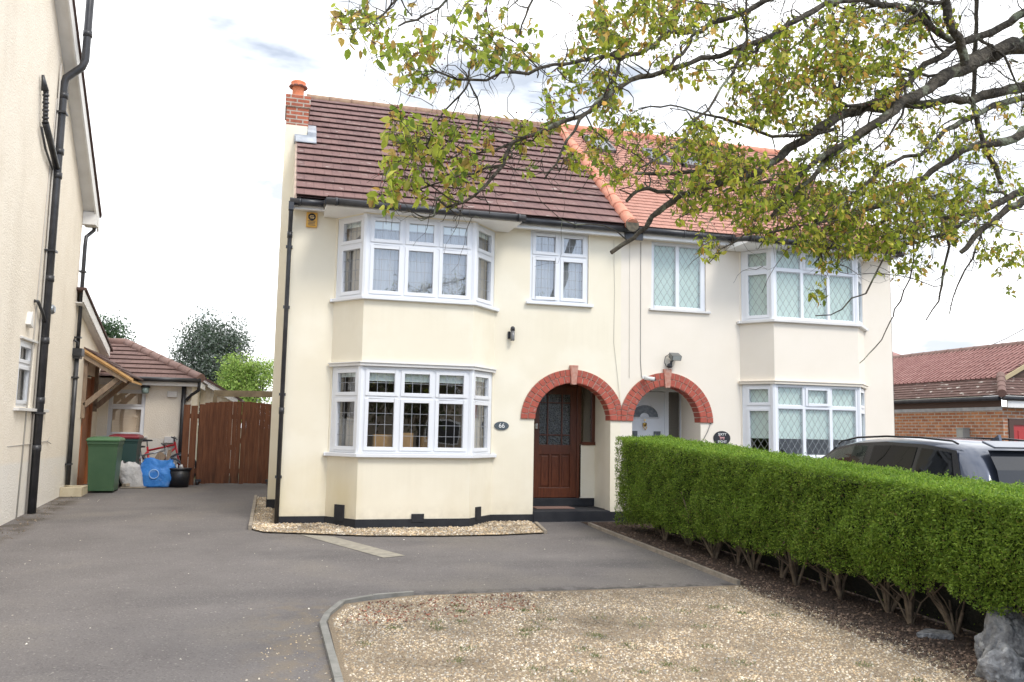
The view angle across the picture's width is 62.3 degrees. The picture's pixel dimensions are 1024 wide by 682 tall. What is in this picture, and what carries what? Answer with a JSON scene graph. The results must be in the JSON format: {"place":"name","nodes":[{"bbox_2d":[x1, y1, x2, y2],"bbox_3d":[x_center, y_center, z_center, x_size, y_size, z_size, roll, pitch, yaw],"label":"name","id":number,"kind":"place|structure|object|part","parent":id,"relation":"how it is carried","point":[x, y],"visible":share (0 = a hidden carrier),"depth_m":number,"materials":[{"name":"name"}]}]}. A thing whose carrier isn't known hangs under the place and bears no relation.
{"place":"outdoors","nodes":[
{"label":"outdoors","id":0,"kind":"place"},
{"bbox_2d":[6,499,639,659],"bbox_3d":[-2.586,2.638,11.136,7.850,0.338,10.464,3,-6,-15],"label":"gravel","id":1,"kind":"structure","parent":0,"point":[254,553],"depth_m":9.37,"materials":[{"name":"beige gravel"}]},
{"bbox_2d":[0,480,734,681],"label":"driveway","id":2,"kind":"structure","parent":0,"point":[146,621],"depth_m":9.06,"materials":[{"name":"grey asphalt"}]},
{"bbox_2d":[0,496,72,538],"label":"leaf litter","id":3,"kind":"object","parent":2,"relation":"on","point":[31,519],"visible":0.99,"depth_m":12.52,"materials":[{"name":"plant"}]},
{"bbox_2d":[86,436,124,490],"bbox_3d":[-7.798,2.356,16.221,0.583,1.043,0.689,3,-6,-15],"label":"wheelie bin","id":4,"kind":"object","parent":2,"relation":"on","point":[104,458],"visible":1,"depth_m":15.96,"materials":[{"name":"green plastic"}]},
{"bbox_2d":[109,434,143,484],"bbox_3d":[-7.957,2.439,17.421,0.583,1.043,0.689,3,-6,-15],"label":"wheelie bin","id":5,"kind":"object","parent":2,"relation":"on","point":[131,451],"visible":0.47,"depth_m":17.19,"materials":[{"name":"teal plastic"}]},
{"bbox_2d":[119,460,143,486],"bbox_3d":[-7.662,2.672,17.048,0.540,0.532,0.324,3,-6,-15],"label":"sack","id":6,"kind":"object","parent":2,"relation":"on","point":[131,473],"visible":0.81,"depth_m":16.92,"materials":[{"name":"white plastic"}]},
{"bbox_2d":[120,483,146,487],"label":"wood scraps","id":7,"kind":"object","parent":2,"relation":"on","point":[125,485],"visible":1,"depth_m":16.82,"materials":[{"name":"brown wood"}]},
{"bbox_2d":[140,457,175,486],"bbox_3d":[-7.230,2.669,17.270,0.710,0.595,0.416,3,-6,-15],"label":"recycling bag","id":8,"kind":"object","parent":2,"relation":"on","point":[155,472],"visible":0.9,"depth_m":17.10,"materials":[{"name":"blue plastic"}]},
{"bbox_2d":[155,449,171,459],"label":"wood offcuts","id":9,"kind":"object","parent":8,"relation":"in","point":[160,456],"visible":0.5,"depth_m":17.38,"materials":[{"name":"brown wood"}]},
{"bbox_2d":[139,443,180,465],"bbox_3d":[-7.616,2.584,17.810,1.427,0.888,0.528,3,-6,-15],"label":"bicycle","id":10,"kind":"object","parent":2,"relation":"on","point":[175,459],"visible":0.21,"depth_m":17.85,"materials":[{"name":"grey metal"}]},
{"bbox_2d":[142,436,195,476],"bbox_3d":[-7.562,2.544,18.077,1.653,1.022,0.552,3,-6,-15],"label":"bicycle","id":11,"kind":"object","parent":2,"relation":"on","point":[177,454],"visible":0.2,"depth_m":18.09,"materials":[{"name":"red metal"}]},
{"bbox_2d":[169,467,191,486],"bbox_3d":[-6.820,2.787,17.344,0.490,0.380,0.392,3,-6,-15],"label":"plastic tub","id":12,"kind":"object","parent":2,"relation":"on","point":[180,477],"visible":0.91,"depth_m":17.20,"materials":[{"name":"black plastic"}]},
{"bbox_2d":[181,401,271,484],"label":"wooden gate","id":13,"kind":"structure","parent":2,"relation":"on","point":[219,423],"depth_m":18.05,"materials":[{"name":"brown wood"}]},
{"bbox_2d":[213,390,271,401],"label":"garden beam","id":14,"kind":"structure","parent":2,"relation":"on","point":[227,393],"depth_m":18.91,"materials":[{"name":"brown wood"}]},
{"bbox_2d":[248,495,256,529],"bbox_3d":[-4.282,2.823,14.015,0.050,0.265,3.704,3,-6,-15],"label":"border edging","id":15,"kind":"object","parent":2,"relation":"on","point":[252,514],"visible":0.82,"depth_m":13.41,"materials":[{"name":"grey concrete"}]},
{"bbox_2d":[241,616,331,680],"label":"gravel","id":16,"kind":"structure","parent":2,"relation":"on","point":[288,654],"depth_m":6.21,"materials":[{"name":"beige gravel"}]},
{"bbox_2d":[304,535,404,557],"bbox_3d":[-2.153,2.691,11.204,0.305,0.052,2.198,6,-8,-40],"label":"concrete strip","id":17,"kind":"object","parent":2,"relation":"on","point":[359,547],"visible":1,"depth_m":11.05,"materials":[{"name":"grey concrete"}]},
{"bbox_2d":[319,591,413,681],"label":"gravel edging","id":18,"kind":"object","parent":2,"relation":"on","point":[331,655],"visible":0.77,"depth_m":7.03,"materials":[{"name":"concrete"}]},
{"bbox_2d":[252,497,543,535],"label":"border gravel","id":19,"kind":"structure","parent":2,"relation":"on","point":[272,521],"depth_m":12.50,"materials":[{"name":"beige gravel"}]},
{"bbox_2d":[534,522,546,533],"bbox_3d":[0.442,2.907,13.107,0.050,0.120,0.943,2,-6,-7],"label":"border edging","id":20,"kind":"object","parent":2,"relation":"on","point":[539,525],"visible":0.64,"depth_m":13.05,"materials":[{"name":"grey concrete"}]},
{"bbox_2d":[328,585,989,681],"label":"gravel patch","id":21,"kind":"object","parent":2,"relation":"on","point":[345,672],"visible":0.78,"depth_m":6.70,"materials":[{"name":"beige gravel"}]},
{"bbox_2d":[341,593,534,625],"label":"leaf litter","id":22,"kind":"object","parent":21,"relation":"on","point":[399,617],"visible":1,"depth_m":7.74,"materials":[{"name":"plant"}]},
{"bbox_2d":[353,603,934,681],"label":"weeds","id":23,"kind":"object","parent":21,"relation":"on","point":[529,630],"visible":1,"depth_m":6.69,"materials":[{"name":"green plant"}]},
{"bbox_2d":[739,584,996,681],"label":"soil","id":24,"kind":"structure","parent":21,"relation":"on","point":[872,637],"depth_m":7.12,"materials":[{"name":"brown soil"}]},
{"bbox_2d":[588,522,739,584],"bbox_3d":[1.853,2.809,11.437,0.045,0.213,4.653,3,-6,-15],"label":"bed edging","id":25,"kind":"object","parent":2,"relation":"on","point":[730,579],"visible":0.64,"depth_m":10.71,"materials":[{"name":"grey concrete"}]},
{"bbox_2d":[372,434,391,446],"bbox_3d":[-2.006,1.606,13.057,0.280,0.330,0.200,3,-6,-15],"label":"cardboard box","id":26,"kind":"object","parent":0,"point":[384,441],"visible":0.56,"depth_m":12.97,"materials":[{"name":"brown cardboard"}]},
{"bbox_2d":[403,433,412,446],"bbox_3d":[-1.640,1.611,13.180,0.170,0.360,0.200,3,-6,-15],"label":"cardboard box","id":27,"kind":"object","parent":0,"point":[407,439],"visible":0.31,"depth_m":13.09,"materials":[{"name":"brown cardboard"}]},
{"bbox_2d":[194,436,740,652],"bbox_3d":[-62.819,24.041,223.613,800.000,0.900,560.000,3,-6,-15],"label":"ground","id":28,"kind":"structure","parent":0,"point":[238,480],"depth_m":27.88,"materials":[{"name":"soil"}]},
{"bbox_2d":[0,0,112,525],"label":"rendered house","id":29,"kind":"structure","parent":28,"relation":"on","point":[51,327],"depth_m":13.40,"materials":[{"name":"beige paint"}]},
{"bbox_2d":[15,340,31,406],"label":"window","id":30,"kind":"structure","parent":29,"relation":"in","point":[23,364],"depth_m":12.98,"materials":[{"name":"white plastic"}]},
{"bbox_2d":[77,377,94,484],"bbox_3d":[-8.654,1.833,17.118,0.100,2.270,0.910,3,-6,-15],"label":"side door","id":31,"kind":"structure","parent":29,"relation":"in","point":[86,423],"depth_m":17.32,"materials":[{"name":"brown wood"}]},
{"bbox_2d":[80,347,142,417],"bbox_3d":[-8.165,0.898,17.371,0.930,1.400,1.450,3,-6,-15],"label":"porch canopy","id":32,"kind":"object","parent":29,"relation":"attached to","point":[99,362],"visible":0.99,"depth_m":16.77,"materials":[{"name":"brown wood"}]},
{"bbox_2d":[99,310,142,341],"bbox_3d":[-18.377,1.672,38.009,3.250,6.303,2.320,3,-6,-15],"label":"leafy tree","id":33,"kind":"object","parent":28,"relation":"on","point":[110,331],"visible":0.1,"depth_m":38.17,"materials":[{"name":"green plant"}]},
{"bbox_2d":[88,338,205,467],"bbox_3d":[-8.818,1.639,19.616,3.378,3.480,3.353,3,-6,-15],"label":"extension","id":34,"kind":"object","parent":28,"relation":"on","point":[155,414],"visible":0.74,"depth_m":18.54,"materials":[{"name":"beige paint"}]},
{"bbox_2d":[107,389,145,435],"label":"window","id":35,"kind":"structure","parent":34,"relation":"in","point":[126,409],"depth_m":18.45,"materials":[{"name":"white plastic"}]},
{"bbox_2d":[141,385,149,393],"bbox_3d":[-7.974,1.015,18.417,0.185,0.256,0.221,6,-8,-38],"label":"wall lantern","id":36,"kind":"object","parent":34,"relation":"attached to","point":[145,389],"depth_m":18.34,"materials":[{"name":"black glass"}]},
{"bbox_2d":[158,302,261,422],"bbox_3d":[-13.825,1.688,39.291,4.912,6.711,4.524,3,-6,-15],"label":"evergreen tree","id":37,"kind":"object","parent":28,"relation":"on","point":[208,343],"visible":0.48,"depth_m":38.78,"materials":[{"name":"green plant"}]},
{"bbox_2d":[180,362,244,474],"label":"wing","id":38,"kind":"structure","parent":28,"relation":"on","point":[207,395],"depth_m":20.80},
{"bbox_2d":[212,343,273,441],"bbox_3d":[-11.513,2.452,36.459,3.303,4.725,2.711,3,-6,-15],"label":"leafy tree","id":39,"kind":"object","parent":28,"relation":"on","point":[249,374],"visible":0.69,"depth_m":36.41,"materials":[{"name":"green plant"}]},
{"bbox_2d":[266,80,629,527],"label":"semi detached house","id":40,"kind":"structure","parent":28,"relation":"on","point":[384,328],"depth_m":13.78,"materials":[{"name":"paint"}]},
{"bbox_2d":[306,212,317,227],"bbox_3d":[-3.160,-1.913,13.372,0.170,0.235,0.058,3,-6,-15],"label":"alarm box","id":41,"kind":"object","parent":40,"relation":"attached to","point":[311,219],"visible":1,"depth_m":13.35,"materials":[{"name":"yellow plastic"}]},
{"bbox_2d":[330,366,357,452],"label":"window","id":42,"kind":"structure","parent":40,"relation":"in","point":[342,431],"depth_m":13.09,"materials":[{"name":"white plastic"}]},
{"bbox_2d":[336,215,362,297],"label":"window","id":43,"kind":"structure","parent":40,"relation":"in","point":[350,235],"depth_m":13.37,"materials":[{"name":"white plastic"}]},
{"bbox_2d":[361,366,468,454],"bbox_3d":[-1.478,1.073,13.045,1.720,1.326,0.088,3,-6,-15],"label":"window","id":44,"kind":"structure","parent":40,"relation":"in","point":[399,375],"depth_m":13.02,"materials":[{"name":"white plastic"}]},
{"bbox_2d":[367,214,472,301],"bbox_3d":[-1.440,-1.286,13.315,1.720,1.296,0.126,3,-6,-15],"label":"window","id":45,"kind":"structure","parent":40,"relation":"in","point":[397,266],"depth_m":13.31,"materials":[{"name":"white plastic"}]},
{"bbox_2d":[419,437,427,446],"bbox_3d":[-1.362,1.651,13.275,0.160,0.310,0.200,3,-6,-15],"label":"cardboard box","id":46,"kind":"object","parent":40,"relation":"on","point":[423,441],"visible":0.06,"depth_m":13.18,"materials":[{"name":"brown cardboard"}]},
{"bbox_2d":[461,370,491,453],"bbox_3d":[-0.566,1.147,13.587,0.184,1.327,0.707,-2,-7,26],"label":"window","id":47,"kind":"structure","parent":40,"relation":"in","point":[480,400],"depth_m":13.73,"materials":[{"name":"white plastic"}]},
{"bbox_2d":[465,224,494,306],"bbox_3d":[-0.523,-1.214,13.839,0.184,1.297,0.707,-2,-7,26],"label":"window","id":48,"kind":"structure","parent":40,"relation":"in","point":[484,234],"depth_m":13.98,"materials":[{"name":"white plastic"}]},
{"bbox_2d":[494,422,508,429],"bbox_3d":[-0.170,1.391,13.894,0.250,0.140,0.023,3,-6,-15],"label":"house sign","id":49,"kind":"object","parent":40,"relation":"attached to","point":[501,425],"visible":1,"depth_m":13.89,"materials":[{"name":"grey stone"}]},
{"bbox_2d":[508,326,514,340],"bbox_3d":[-0.007,-0.120,14.051,0.079,0.240,0.136,6,-8,-38],"label":"wall light","id":50,"kind":"object","parent":40,"relation":"attached to","point":[511,334],"visible":1,"depth_m":14.01,"materials":[{"name":"grey metal"}]},
{"bbox_2d":[533,386,576,497],"bbox_3d":[0.731,1.771,14.963,0.880,1.966,0.110,3,-6,-15],"label":"front door","id":51,"kind":"structure","parent":40,"relation":"in","point":[555,421],"depth_m":15.00,"materials":[{"name":"brown wood"}]},
{"bbox_2d":[530,230,587,303],"bbox_3d":[0.795,-1.252,14.522,1.050,1.246,0.111,3,-6,-15],"label":"window","id":52,"kind":"structure","parent":40,"relation":"in","point":[564,280],"depth_m":14.52,"materials":[{"name":"white plastic"}]},
{"bbox_2d":[319,0,1023,362],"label":"overhanging tree","id":53,"kind":"object","parent":28,"relation":"on","point":[851,74],"visible":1,"depth_m":5.46,"materials":[{"name":"green plant"}]},
{"bbox_2d":[530,124,904,520],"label":"semi detached house","id":54,"kind":"structure","parent":28,"relation":"on","point":[775,365],"depth_m":15.13,"materials":[{"name":"paint"}]},
{"bbox_2d":[632,392,663,443],"bbox_3d":[2.389,1.877,15.430,0.850,1.910,0.088,3,-6,-15],"label":"front door","id":55,"kind":"structure","parent":54,"relation":"in","point":[648,419],"depth_m":15.52,"materials":[{"name":"white plastic"}]},
{"bbox_2d":[642,375,655,380],"bbox_3d":[2.359,0.641,14.601,0.235,0.110,0.160,0,-6,8],"label":"security camera","id":56,"kind":"object","parent":54,"relation":"attached to","point":[645,377],"visible":1,"depth_m":14.53,"materials":[{"name":"white paint"}]},
{"bbox_2d":[664,353,681,367],"bbox_3d":[2.801,0.334,14.744,0.244,0.268,0.217,3,-6,-15],"label":"flood light","id":57,"kind":"object","parent":54,"relation":"attached to","point":[675,356],"visible":1,"depth_m":14.71,"materials":[{"name":"grey metal"}]},
{"bbox_2d":[652,242,704,310],"bbox_3d":[2.949,-1.139,15.109,1.060,1.208,0.069,3,-6,-15],"label":"window","id":58,"kind":"structure","parent":54,"relation":"in","point":[678,285],"depth_m":15.12,"materials":[{"name":"white plastic"}]},
{"bbox_2d":[713,431,729,443],"bbox_3d":[3.707,1.714,14.952,0.330,0.250,0.023,3,-6,-15],"label":"house sign","id":59,"kind":"object","parent":54,"relation":"attached to","point":[722,436],"visible":0.95,"depth_m":14.95,"materials":[{"name":"black"}]},
{"bbox_2d":[741,249,769,320],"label":"window","id":60,"kind":"structure","parent":54,"relation":"in","point":[754,302],"depth_m":15.23,"materials":[{"name":"white plastic"}]},
{"bbox_2d":[742,384,770,451],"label":"window","id":61,"kind":"structure","parent":54,"relation":"in","point":[756,398],"depth_m":14.99,"materials":[{"name":"white plastic"}]},
{"bbox_2d":[774,248,854,322],"bbox_3d":[5.443,-0.989,15.248,1.730,1.307,0.078,3,-6,-15],"label":"window","id":62,"kind":"structure","parent":54,"relation":"in","point":[792,281],"depth_m":15.23,"materials":[{"name":"white plastic"}]},
{"bbox_2d":[776,384,857,457],"bbox_3d":[5.398,1.427,14.990,1.730,1.287,0.078,3,-6,-15],"label":"window","id":63,"kind":"structure","parent":54,"relation":"in","point":[804,412],"depth_m":15.01,"materials":[{"name":"white plastic"}]},
{"bbox_2d":[858,259,862,324],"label":"window","id":64,"kind":"structure","parent":54,"relation":"in","point":[859,262],"depth_m":15.90,"materials":[{"name":"white plastic"}]},
{"bbox_2d":[861,388,865,440],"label":"window","id":65,"kind":"structure","parent":54,"relation":"in","point":[862,390],"depth_m":15.66,"materials":[{"name":"white plastic"}]},
{"bbox_2d":[582,521,977,672],"bbox_3d":[3.414,2.518,7.965,1.130,0.256,12.900,3,-6,-15],"label":"hedge bed","id":66,"kind":"object","parent":28,"relation":"on","point":[884,615],"visible":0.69,"depth_m":8.62,"materials":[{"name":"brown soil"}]},
{"bbox_2d":[614,433,1023,634],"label":"privet hedge","id":67,"kind":"object","parent":66,"relation":"on","point":[948,551],"visible":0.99,"depth_m":8.18,"materials":[{"name":"green plant"}]},
{"bbox_2d":[916,628,953,639],"bbox_3d":[3.572,2.482,7.169,0.289,0.050,0.212,-1,-6,20],"label":"flat stone","id":68,"kind":"object","parent":66,"relation":"on","point":[937,634],"visible":0.99,"depth_m":7.10,"materials":[{"name":"grey stone"}]},
{"bbox_2d":[974,606,1023,658],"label":"boulder","id":69,"kind":"object","parent":66,"relation":"on","point":[1007,628],"visible":0.47,"depth_m":6.45,"materials":[{"name":"grey stone"}]},
{"bbox_2d":[975,641,1023,681],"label":"boulder","id":70,"kind":"object","parent":66,"relation":"on","point":[1000,661],"visible":0.99,"depth_m":5.93,"materials":[{"name":"grey stone"}]},
{"bbox_2d":[893,352,983,399],"bbox_3d":[15.411,2.921,42.142,12.700,6.600,8.600,3,-6,-15],"label":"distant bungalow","id":71,"kind":"object","parent":28,"relation":"on","point":[894,353],"depth_m":39.90,"materials":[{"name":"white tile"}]},
{"bbox_2d":[893,341,1023,440],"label":"brick garage","id":72,"kind":"structure","parent":28,"relation":"on","point":[993,374],"depth_m":20.64,"materials":[{"name":"brown"}]},
{"bbox_2d":[1014,425,1023,439],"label":"garage door","id":73,"kind":"structure","parent":72,"relation":"in","point":[1018,429],"depth_m":18.95,"materials":[{"name":"red paint"}]},
{"bbox_2d":[75,0,1023,423],"label":"sky","id":74,"kind":"structure","parent":0,"point":[186,99],"materials":[{"name":"white"}]},
{"bbox_2d":[533,506,574,508],"bbox_3d":[0.692,2.851,14.503,0.680,0.013,0.360,3,-6,-15],"label":"door mat","id":75,"kind":"object","parent":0,"point":[551,507],"depth_m":14.42,"materials":[{"name":"grey fabric"}]},
{"bbox_2d":[704,0,1023,32],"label":"overhead wires","id":76,"kind":"object","parent":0,"point":[844,21],"visible":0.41,"depth_m":29.98,"materials":[{"name":"grey"}]},
{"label":"neighbour driveway","id":77,"kind":"structure","parent":0,"visible":0},
{"bbox_2d":[822,435,1023,487],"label":"parked car","id":78,"kind":"object","parent":77,"relation":"on","point":[997,459],"visible":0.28,"depth_m":10.80,"materials":[{"name":"silver blue paint"},{"name":"dark glass"},{"name":"chrome"}]},
{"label":"rear door window","id":79,"kind":"part","parent":78,"relation":"part of","materials":[{"name":"black glass"}]},
{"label":"rear quarter window","id":80,"kind":"part","parent":78,"relation":"part of","materials":[{"name":"black glass"}]}
]}

